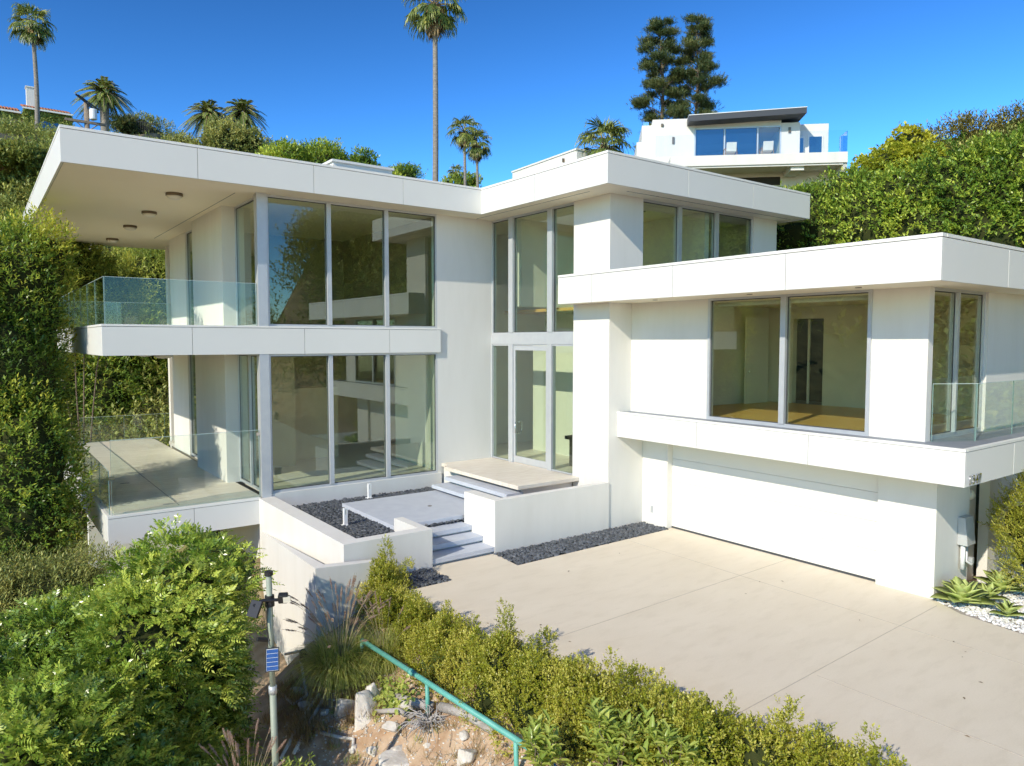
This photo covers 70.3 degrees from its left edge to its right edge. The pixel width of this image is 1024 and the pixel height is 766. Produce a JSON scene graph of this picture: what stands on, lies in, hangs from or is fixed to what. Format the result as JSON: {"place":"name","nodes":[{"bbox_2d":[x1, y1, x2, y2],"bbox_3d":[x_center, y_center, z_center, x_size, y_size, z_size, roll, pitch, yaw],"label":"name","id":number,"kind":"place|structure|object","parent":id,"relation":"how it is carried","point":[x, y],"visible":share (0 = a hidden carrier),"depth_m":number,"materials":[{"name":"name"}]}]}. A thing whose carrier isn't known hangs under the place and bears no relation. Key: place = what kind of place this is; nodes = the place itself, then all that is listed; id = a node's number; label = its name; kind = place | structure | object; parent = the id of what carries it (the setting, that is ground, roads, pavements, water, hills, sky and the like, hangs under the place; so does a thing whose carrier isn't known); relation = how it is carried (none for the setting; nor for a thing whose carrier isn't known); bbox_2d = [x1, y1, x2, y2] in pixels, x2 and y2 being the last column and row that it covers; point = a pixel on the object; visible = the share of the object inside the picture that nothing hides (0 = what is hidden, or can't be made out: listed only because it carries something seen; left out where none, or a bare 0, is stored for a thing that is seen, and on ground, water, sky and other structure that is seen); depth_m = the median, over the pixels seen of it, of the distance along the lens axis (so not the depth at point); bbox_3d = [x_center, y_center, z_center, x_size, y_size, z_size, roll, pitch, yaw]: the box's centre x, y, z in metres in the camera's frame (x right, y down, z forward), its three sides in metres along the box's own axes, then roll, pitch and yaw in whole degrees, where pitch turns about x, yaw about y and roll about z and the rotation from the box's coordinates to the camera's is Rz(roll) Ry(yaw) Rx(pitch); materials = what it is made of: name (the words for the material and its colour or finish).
{"place":"outdoors","nodes":[
{"label":"outdoors","id":0,"kind":"place"},
{"bbox_2d":[292,487,463,538],"bbox_3d":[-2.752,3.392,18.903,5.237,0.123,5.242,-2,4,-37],"label":"black pebbles","id":1,"kind":"object","parent":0,"point":[358,526],"visible":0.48,"depth_m":18.50,"materials":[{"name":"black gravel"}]},
{"bbox_2d":[0,132,979,765],"bbox_3d":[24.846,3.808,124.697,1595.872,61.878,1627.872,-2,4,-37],"label":"hillside","id":2,"kind":"structure","parent":0,"point":[262,678],"depth_m":12.05,"materials":[{"name":"soil"}]},
{"bbox_2d":[0,133,50,171],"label":"hillside scrub","id":3,"kind":"object","parent":2,"relation":"on","point":[15,152],"visible":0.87,"depth_m":47.09,"materials":[{"name":"green plant"}]},
{"bbox_2d":[7,1,57,137],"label":"fan palm","id":4,"kind":"object","parent":2,"relation":"on","point":[32,33],"visible":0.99,"depth_m":65.12,"materials":[{"name":"green plant"}]},
{"bbox_2d":[0,85,72,130],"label":"tiled roof house","id":5,"kind":"structure","parent":2,"relation":"on","point":[48,115],"depth_m":79.35,"materials":[{"name":"white paint"}]},
{"bbox_2d":[0,198,100,579],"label":"evergreen tree","id":6,"kind":"object","parent":2,"relation":"on","point":[36,454],"visible":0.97,"depth_m":17.81,"materials":[{"name":"green plant"}]},
{"bbox_2d":[0,579,125,723],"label":"yellow green shrub","id":7,"kind":"object","parent":2,"relation":"on","point":[39,641],"visible":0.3,"depth_m":10.79,"materials":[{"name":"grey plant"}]},
{"bbox_2d":[0,533,131,638],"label":"twiggy shrub","id":8,"kind":"object","parent":2,"relation":"on","point":[22,581],"visible":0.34,"depth_m":13.73,"materials":[{"name":"green plant"}]},
{"bbox_2d":[0,162,169,570],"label":"hillside scrub","id":9,"kind":"object","parent":2,"relation":"on","point":[149,434],"visible":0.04,"depth_m":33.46,"materials":[{"name":"green plant"}]},
{"bbox_2d":[65,93,106,248],"bbox_3d":[-23.348,-8.029,40.242,0.604,15.411,1.993,3,5,44],"label":"utility pole","id":10,"kind":"object","parent":2,"relation":"on","point":[91,113],"visible":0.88,"depth_m":39.91,"materials":[{"name":"brown wood"}]},
{"bbox_2d":[54,240,152,528],"bbox_3d":[-17.110,-0.125,29.462,3.610,12.078,6.061,1,3,16],"label":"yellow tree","id":11,"kind":"object","parent":2,"relation":"on","point":[89,265],"visible":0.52,"depth_m":29.15,"materials":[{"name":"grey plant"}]},
{"bbox_2d":[72,75,137,131],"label":"date palm","id":12,"kind":"object","parent":2,"relation":"on","point":[105,98],"visible":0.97,"depth_m":64.00,"materials":[{"name":"green plant"}]},
{"bbox_2d":[55,292,168,432],"bbox_3d":[-18.649,-0.552,36.753,5.606,8.577,11.831,2,4,34],"label":"bamboo clump","id":13,"kind":"object","parent":2,"relation":"on","point":[109,391],"visible":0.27,"depth_m":34.37,"materials":[{"name":"green plant"}]},
{"bbox_2d":[71,246,166,363],"bbox_3d":[-19.101,-2.490,37.115,7.851,10.540,6.075,-2,4,-37],"label":"bamboo clump","id":14,"kind":"object","parent":2,"relation":"on","point":[154,265],"visible":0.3,"depth_m":36.41,"materials":[{"name":"green plant"}]},
{"bbox_2d":[109,113,144,134],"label":"round tree","id":15,"kind":"object","parent":2,"relation":"on","point":[130,128],"visible":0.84,"depth_m":68.39,"materials":[{"name":"green plant"}]},
{"bbox_2d":[0,514,284,765],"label":"feathery shrub","id":16,"kind":"object","parent":2,"relation":"on","point":[182,625],"visible":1,"depth_m":9.99,"materials":[{"name":"green plant"}]},
{"bbox_2d":[121,110,180,136],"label":"round tree","id":17,"kind":"object","parent":2,"relation":"on","point":[146,126],"visible":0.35,"depth_m":70.55,"materials":[{"name":"green plant"}]},
{"bbox_2d":[151,129,208,145],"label":"round tree","id":18,"kind":"object","parent":2,"relation":"on","point":[181,137],"visible":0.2,"depth_m":53.36,"materials":[{"name":"green plant"}]},
{"bbox_2d":[0,111,396,414],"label":"hillside scrub","id":19,"kind":"object","parent":2,"relation":"on","point":[19,128],"visible":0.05,"depth_m":61.52,"materials":[{"name":"green plant"}]},
{"bbox_2d":[180,99,229,138],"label":"date palm","id":20,"kind":"object","parent":2,"relation":"on","point":[207,110],"visible":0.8,"depth_m":67.36,"materials":[{"name":"green plant"}]},
{"bbox_2d":[192,116,273,154],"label":"round tree","id":21,"kind":"object","parent":2,"relation":"on","point":[220,135],"visible":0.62,"depth_m":54.68,"materials":[{"name":"green plant"}]},
{"bbox_2d":[199,718,286,765],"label":"fountain grass","id":22,"kind":"object","parent":2,"relation":"on","point":[237,750],"depth_m":9.18,"materials":[{"name":"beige plant"}]},
{"bbox_2d":[217,98,269,141],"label":"date palm","id":23,"kind":"object","parent":2,"relation":"on","point":[241,109],"visible":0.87,"depth_m":68.60,"materials":[{"name":"green plant"}]},
{"bbox_2d":[246,570,290,765],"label":"solar lamp pole","id":24,"kind":"object","parent":2,"relation":"on","point":[272,662],"visible":1,"depth_m":9.23,"materials":[{"name":"grey metal"}]},
{"bbox_2d":[254,135,308,160],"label":"round tree","id":25,"kind":"object","parent":2,"relation":"on","point":[289,153],"visible":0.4,"depth_m":48.13,"materials":[{"name":"green plant"}]},
{"bbox_2d":[262,532,373,664],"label":"retaining wall","id":26,"kind":"structure","parent":2,"relation":"on","point":[298,574],"depth_m":15.14,"materials":[{"name":"white paint"}]},
{"bbox_2d":[294,136,348,163],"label":"round tree","id":27,"kind":"object","parent":2,"relation":"on","point":[326,150],"visible":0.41,"depth_m":48.85,"materials":[{"name":"green plant"}]},
{"bbox_2d":[263,573,399,706],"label":"fountain grass","id":28,"kind":"object","parent":2,"relation":"on","point":[329,658],"depth_m":12.43,"materials":[{"name":"green plant"}]},
{"bbox_2d":[260,644,408,752],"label":"dry grass","id":29,"kind":"structure","parent":2,"relation":"on","point":[301,727],"depth_m":12.37,"materials":[{"name":"plant"}]},
{"bbox_2d":[334,698,354,717],"bbox_3d":[-2.800,5.475,12.191,0.341,0.482,0.308,-3,4,-41],"label":"rock","id":30,"kind":"object","parent":2,"relation":"on","point":[340,704],"visible":0.72,"depth_m":12.08,"materials":[{"name":"grey stone"}]},
{"bbox_2d":[259,496,432,574],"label":"planter wall","id":31,"kind":"structure","parent":2,"relation":"on","point":[305,533],"depth_m":15.98,"materials":[{"name":"white paint"}]},
{"bbox_2d":[324,143,382,165],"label":"round tree","id":32,"kind":"object","parent":2,"relation":"on","point":[365,158],"visible":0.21,"depth_m":49.15,"materials":[{"name":"green plant"}]},
{"bbox_2d":[354,690,378,731],"bbox_3d":[-2.374,5.335,11.832,0.373,0.636,0.492,-19,-19,20],"label":"rock","id":33,"kind":"object","parent":2,"relation":"on","point":[363,698],"visible":0.7,"depth_m":11.69,"materials":[{"name":"white stone"}]},
{"bbox_2d":[340,591,413,687],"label":"fountain grass","id":34,"kind":"object","parent":2,"relation":"on","point":[383,645],"depth_m":12.61,"materials":[{"name":"green plant"}]},
{"bbox_2d":[353,534,416,622],"bbox_3d":[-2.653,4.128,14.717,1.279,2.121,1.251,-2,4,-37],"label":"box shrub","id":35,"kind":"object","parent":2,"relation":"on","point":[389,570],"visible":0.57,"depth_m":14.58,"materials":[{"name":"green plant"}]},
{"bbox_2d":[355,579,417,643],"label":"box shrub","id":36,"kind":"object","parent":2,"relation":"on","point":[398,598],"visible":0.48,"depth_m":13.73,"materials":[{"name":"green plant"}]},
{"bbox_2d":[345,672,430,729],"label":"trailing vine","id":37,"kind":"object","parent":2,"relation":"on","point":[394,701],"visible":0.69,"depth_m":11.75,"materials":[{"name":"green plant"}]},
{"bbox_2d":[378,749,408,765],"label":"rock","id":38,"kind":"object","parent":2,"relation":"on","point":[391,757],"visible":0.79,"depth_m":10.73,"materials":[{"name":"white stone"}]},
{"bbox_2d":[283,624,532,765],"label":"stone chips","id":39,"kind":"object","parent":2,"relation":"on","point":[426,752],"visible":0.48,"depth_m":11.25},
{"bbox_2d":[388,160,427,178],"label":"round tree","id":40,"kind":"object","parent":2,"relation":"on","point":[408,169],"visible":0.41,"depth_m":67.70,"materials":[{"name":"green plant"}]},
{"bbox_2d":[379,589,440,673],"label":"box shrub","id":41,"kind":"object","parent":2,"relation":"on","point":[420,611],"visible":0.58,"depth_m":12.91,"materials":[{"name":"green plant"}]},
{"bbox_2d":[328,673,513,765],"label":"dry grass","id":42,"kind":"structure","parent":2,"relation":"on","point":[445,721],"depth_m":10.67,"materials":[{"name":"brown plant"}]},
{"bbox_2d":[397,698,449,743],"bbox_3d":[-1.279,5.187,11.029,0.968,0.561,0.827,0,3,2],"label":"dead root","id":43,"kind":"object","parent":2,"relation":"on","point":[423,720],"visible":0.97,"depth_m":10.94,"materials":[{"name":"grey wood"}]},
{"bbox_2d":[401,0,467,180],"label":"fan palm","id":44,"kind":"object","parent":2,"relation":"on","point":[434,21],"visible":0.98,"depth_m":53.27,"materials":[{"name":"green plant"}]},
{"bbox_2d":[397,599,482,687],"bbox_3d":[-1.171,4.610,12.446,1.519,1.641,1.385,0,3,4],"label":"box shrub","id":45,"kind":"object","parent":2,"relation":"on","point":[433,633],"visible":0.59,"depth_m":12.24,"materials":[{"name":"green plant"}]},
{"bbox_2d":[416,613,484,702],"bbox_3d":[-0.722,4.671,11.732,1.440,1.672,1.352,-2,4,-37],"label":"box shrub","id":46,"kind":"object","parent":2,"relation":"on","point":[453,663],"visible":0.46,"depth_m":11.67,"materials":[{"name":"green plant"}]},
{"bbox_2d":[360,638,557,765],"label":"green railing","id":47,"kind":"object","parent":2,"relation":"on","point":[515,739],"visible":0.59,"depth_m":10.76,"materials":[{"name":"teal metal"}]},
{"bbox_2d":[342,457,578,565],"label":"entry steps","id":48,"kind":"structure","parent":2,"relation":"on","point":[460,540],"depth_m":19.53,"materials":[{"name":"white concrete"}]},
{"bbox_2d":[440,169,482,186],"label":"round tree","id":49,"kind":"object","parent":2,"relation":"on","point":[471,180],"visible":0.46,"depth_m":126.86,"materials":[{"name":"green plant"}]},
{"bbox_2d":[445,114,481,185],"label":"fan palm","id":50,"kind":"object","parent":2,"relation":"on","point":[464,136],"visible":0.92,"depth_m":73.12,"materials":[{"name":"green plant"}]},
{"bbox_2d":[437,702,494,735],"bbox_3d":[-0.669,4.932,10.767,1.141,0.246,0.160,3,4,41],"label":"log","id":51,"kind":"object","parent":2,"relation":"on","point":[447,708],"visible":0.74,"depth_m":10.77,"materials":[{"name":"grey wood"}]},
{"bbox_2d":[459,126,492,187],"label":"fan palm","id":52,"kind":"object","parent":2,"relation":"on","point":[477,153],"visible":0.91,"depth_m":73.65,"materials":[{"name":"green plant"}]},
{"bbox_2d":[453,597,533,732],"bbox_3d":[-0.179,4.389,11.100,1.534,2.124,1.438,-1,3,-9],"label":"box shrub","id":53,"kind":"object","parent":2,"relation":"on","point":[504,643],"visible":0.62,"depth_m":10.90,"materials":[{"name":"green plant"}]},
{"bbox_2d":[22,124,1023,599],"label":"modern house","id":54,"kind":"structure","parent":2,"relation":"on","point":[664,344],"depth_m":19.62,"materials":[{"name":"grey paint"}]},
{"bbox_2d":[186,229,191,324],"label":"window","id":55,"kind":"structure","parent":54,"relation":"in","point":[190,231],"depth_m":25.74,"materials":[{"name":"silver metal"}]},
{"bbox_2d":[189,355,196,456],"bbox_3d":[-10.723,0.771,25.003,0.130,3.730,2.600,-2,4,-37],"label":"window","id":56,"kind":"structure","parent":54,"relation":"in","point":[193,453],"depth_m":26.00,"materials":[{"name":"silver metal"}]},
{"bbox_2d":[234,197,255,325],"bbox_3d":[-7.257,-3.266,20.050,0.100,3.460,2.200,-2,4,-37],"label":"window","id":57,"kind":"structure","parent":54,"relation":"in","point":[236,217],"depth_m":20.86,"materials":[{"name":"silver metal"}]},
{"bbox_2d":[237,354,258,489],"bbox_3d":[-7.269,1.042,20.288,0.130,3.730,2.200,-2,4,-37],"label":"sliding door","id":58,"kind":"structure","parent":54,"relation":"in","point":[252,483],"depth_m":20.29,"materials":[{"name":"silver metal"}]},
{"bbox_2d":[266,194,436,327],"bbox_3d":[-4.389,-3.302,20.664,5.160,3.460,0.150,-2,4,-37],"label":"window","id":59,"kind":"structure","parent":54,"relation":"in","point":[327,205],"depth_m":20.64,"materials":[{"name":"silver metal"}]},
{"bbox_2d":[269,352,437,492],"bbox_3d":[-4.389,1.006,20.911,5.160,3.730,0.150,-2,4,-37],"label":"window","id":60,"kind":"structure","parent":54,"relation":"in","point":[330,403],"depth_m":20.89,"materials":[{"name":"silver metal"}]},
{"bbox_2d":[513,346,546,468],"bbox_3d":[0.567,0.690,22.019,0.291,3.625,1.670,-2,4,-37],"label":"entry door","id":61,"kind":"structure","parent":54,"relation":"in","point":[520,459],"depth_m":22.52,"materials":[{"name":"silver metal"}]},
{"bbox_2d":[491,334,572,474],"bbox_3d":[0.604,0.527,22.019,0.190,3.979,4.040,-2,4,-37],"label":"entry window","id":62,"kind":"structure","parent":54,"relation":"in","point":[551,341],"depth_m":21.64,"materials":[{"name":"silver metal"}]},
{"bbox_2d":[492,202,573,334],"bbox_3d":[0.596,-3.276,21.794,0.170,3.640,4.040,-2,4,-37],"label":"entry window","id":63,"kind":"structure","parent":54,"relation":"in","point":[551,212],"depth_m":22.38,"materials":[{"name":"silver metal"}]},
{"bbox_2d":[643,199,752,261],"bbox_3d":[5.470,-4.068,21.186,4.930,1.990,0.150,-2,4,-37],"label":"window","id":64,"kind":"structure","parent":54,"relation":"in","point":[678,208],"depth_m":21.21,"materials":[{"name":"silver metal"}]},
{"bbox_2d":[744,317,768,403],"bbox_3d":[7.300,-0.672,21.626,1.100,2.540,0.099,-2,4,-37],"label":"interior door","id":65,"kind":"structure","parent":54,"relation":"in","point":[756,329],"depth_m":21.60,"materials":[{"name":"white paint"}]},
{"bbox_2d":[672,445,878,581],"bbox_3d":[5.962,2.774,17.249,0.052,2.480,5.550,-2,4,-37],"label":"garage door","id":66,"kind":"structure","parent":54,"relation":"in","point":[823,517],"depth_m":16.85,"materials":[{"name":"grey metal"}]},
{"bbox_2d":[706,289,872,435],"bbox_3d":[5.929,-0.481,15.965,0.170,2.907,3.960,-2,4,-37],"label":"window","id":67,"kind":"structure","parent":54,"relation":"in","point":[785,298],"depth_m":15.86,"materials":[{"name":"silver metal"}]},
{"bbox_2d":[930,287,985,439],"bbox_3d":[8.814,-0.394,14.454,2.460,2.907,0.150,-2,4,-37],"label":"sliding door","id":68,"kind":"structure","parent":54,"relation":"in","point":[955,293],"depth_m":14.44,"materials":[{"name":"silver metal"}]},
{"bbox_2d":[957,515,974,569],"bbox_3d":[9.178,3.214,14.658,0.440,1.060,0.198,-2,4,-37],"label":"meter box","id":69,"kind":"object","parent":54,"relation":"attached to","point":[966,536],"visible":1,"depth_m":14.57,"materials":[{"name":"grey metal"}]},
{"bbox_2d":[485,625,583,756],"bbox_3d":[0.360,4.520,10.390,1.573,1.834,1.554,1,4,23],"label":"box shrub","id":70,"kind":"object","parent":2,"relation":"on","point":[525,701],"visible":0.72,"depth_m":10.17,"materials":[{"name":"green plant"}]},
{"bbox_2d":[464,482,608,553],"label":"stair wall","id":71,"kind":"structure","parent":2,"relation":"on","point":[498,524],"depth_m":17.93,"materials":[{"name":"white paint"}]},
{"bbox_2d":[518,708,570,765],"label":"broad leaf plant","id":72,"kind":"object","parent":2,"relation":"on","point":[534,744],"visible":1,"depth_m":8.71,"materials":[{"name":"green plant"}]},
{"bbox_2d":[511,148,594,178],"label":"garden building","id":73,"kind":"structure","parent":2,"relation":"on","point":[567,156],"depth_m":42.38,"materials":[{"name":"white paint"}]},
{"bbox_2d":[523,645,637,765],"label":"box shrub","id":74,"kind":"object","parent":2,"relation":"on","point":[573,701],"visible":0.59,"depth_m":9.56,"materials":[{"name":"green plant"}]},
{"bbox_2d":[494,521,667,564],"bbox_3d":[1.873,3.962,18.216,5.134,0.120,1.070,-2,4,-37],"label":"black pebbles","id":75,"kind":"object","parent":2,"relation":"on","point":[521,555],"visible":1,"depth_m":17.95,"materials":[{"name":"black gravel"}]},
{"bbox_2d":[574,114,634,155],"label":"fan palm","id":76,"kind":"object","parent":2,"relation":"on","point":[611,129],"visible":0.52,"depth_m":40.46,"materials":[{"name":"green plant"}]},
{"bbox_2d":[577,695,649,765],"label":"broad leaf plant","id":77,"kind":"object","parent":2,"relation":"on","point":[600,715],"visible":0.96,"depth_m":8.52,"materials":[{"name":"green plant"}]},
{"bbox_2d":[569,656,692,765],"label":"box shrub","id":78,"kind":"object","parent":2,"relation":"on","point":[645,697],"visible":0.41,"depth_m":9.11,"materials":[{"name":"green plant"}]},
{"bbox_2d":[626,15,695,149],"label":"pine tree","id":79,"kind":"object","parent":2,"relation":"on","point":[656,77],"visible":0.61,"depth_m":66.25,"materials":[{"name":"green plant"}]},
{"bbox_2d":[636,699,719,765],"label":"broad leaf plant","id":80,"kind":"object","parent":2,"relation":"on","point":[658,739],"visible":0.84,"depth_m":8.22,"materials":[{"name":"green plant"}]},
{"bbox_2d":[635,679,745,765],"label":"box shrub","id":81,"kind":"object","parent":2,"relation":"on","point":[701,707],"visible":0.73,"depth_m":8.37,"materials":[{"name":"green plant"}]},
{"bbox_2d":[660,12,730,119],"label":"pine tree","id":82,"kind":"object","parent":2,"relation":"on","point":[705,64],"visible":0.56,"depth_m":65.86,"materials":[{"name":"green plant"}]},
{"bbox_2d":[634,106,847,187],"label":"neighbour house","id":83,"kind":"structure","parent":2,"relation":"on","point":[700,141],"depth_m":51.12,"materials":[{"name":"white paint"}]},
{"bbox_2d":[694,125,781,155],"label":"window","id":84,"kind":"structure","parent":83,"relation":"in","point":[707,141],"depth_m":51.26,"materials":[{"name":"blue glass"}]},
{"bbox_2d":[715,689,808,765],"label":"box shrub","id":85,"kind":"object","parent":2,"relation":"on","point":[754,745],"visible":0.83,"depth_m":8.14,"materials":[{"name":"green plant"}]},
{"bbox_2d":[766,709,841,765],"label":"box shrub","id":86,"kind":"object","parent":2,"relation":"on","point":[801,758],"visible":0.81,"depth_m":7.98,"materials":[{"name":"green plant"}]},
{"bbox_2d":[803,719,885,765],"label":"box shrub","id":87,"kind":"object","parent":2,"relation":"on","point":[849,756],"visible":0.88,"depth_m":7.80,"materials":[{"name":"green plant"}]},
{"bbox_2d":[858,737,910,765],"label":"box shrub","id":88,"kind":"object","parent":2,"relation":"on","point":[876,761],"visible":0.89,"depth_m":7.54,"materials":[{"name":"green plant"}]},
{"bbox_2d":[776,120,1023,250],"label":"ficus hedge","id":89,"kind":"object","parent":2,"relation":"on","point":[976,191],"visible":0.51,"depth_m":21.11,"materials":[{"name":"green plant"}]},
{"bbox_2d":[845,121,956,174],"bbox_3d":[16.519,-8.161,30.379,6.004,6.001,4.381,2,4,30],"label":"vine thicket","id":90,"kind":"object","parent":2,"relation":"on","point":[907,142],"visible":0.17,"depth_m":29.92,"materials":[{"name":"green plant"}]},
{"bbox_2d":[916,99,1023,152],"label":"brown brush","id":91,"kind":"object","parent":2,"relation":"on","point":[998,120],"visible":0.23,"depth_m":31.04,"materials":[{"name":"grey plant"}]},
{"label":"pebble bed","id":92,"kind":"structure","parent":2,"relation":"on","visible":0},
{"bbox_2d":[399,568,451,592],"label":"black pebbles","id":93,"kind":"object","parent":92,"relation":"on","point":[422,577],"visible":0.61,"depth_m":15.27,"materials":[{"name":"black gravel"}]},
{"bbox_2d":[0,0,1023,187],"label":"sky","id":94,"kind":"structure","parent":0,"point":[532,73],"materials":[{"name":"blue"}]},
{"bbox_2d":[408,528,1023,765],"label":"driveway","id":95,"kind":"structure","parent":0,"point":[904,671],"depth_m":12.37,"materials":[{"name":"beige concrete"}]},
{"bbox_2d":[935,561,1023,633],"bbox_3d":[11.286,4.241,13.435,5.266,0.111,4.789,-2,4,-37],"label":"white gravel","id":96,"kind":"structure","parent":0,"point":[976,610],"depth_m":13.56,"materials":[{"name":"white gravel"}]},
{"bbox_2d":[930,576,995,605],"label":"agave","id":97,"kind":"object","parent":96,"relation":"on","point":[957,589],"visible":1,"depth_m":13.71,"materials":[{"name":"green plant"}]},
{"bbox_2d":[974,569,1023,591],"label":"agave","id":98,"kind":"object","parent":96,"relation":"on","point":[996,582],"visible":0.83,"depth_m":14.36,"materials":[{"name":"green plant"}]},
{"bbox_2d":[977,469,1023,591],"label":"narrow leaf shrub","id":99,"kind":"object","parent":96,"relation":"on","point":[1013,520],"visible":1,"depth_m":14.21,"materials":[{"name":"green plant"}]},
{"bbox_2d":[989,599,1023,616],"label":"agave","id":100,"kind":"object","parent":96,"relation":"on","point":[1007,608],"visible":1,"depth_m":13.07,"materials":[{"name":"green plant"}]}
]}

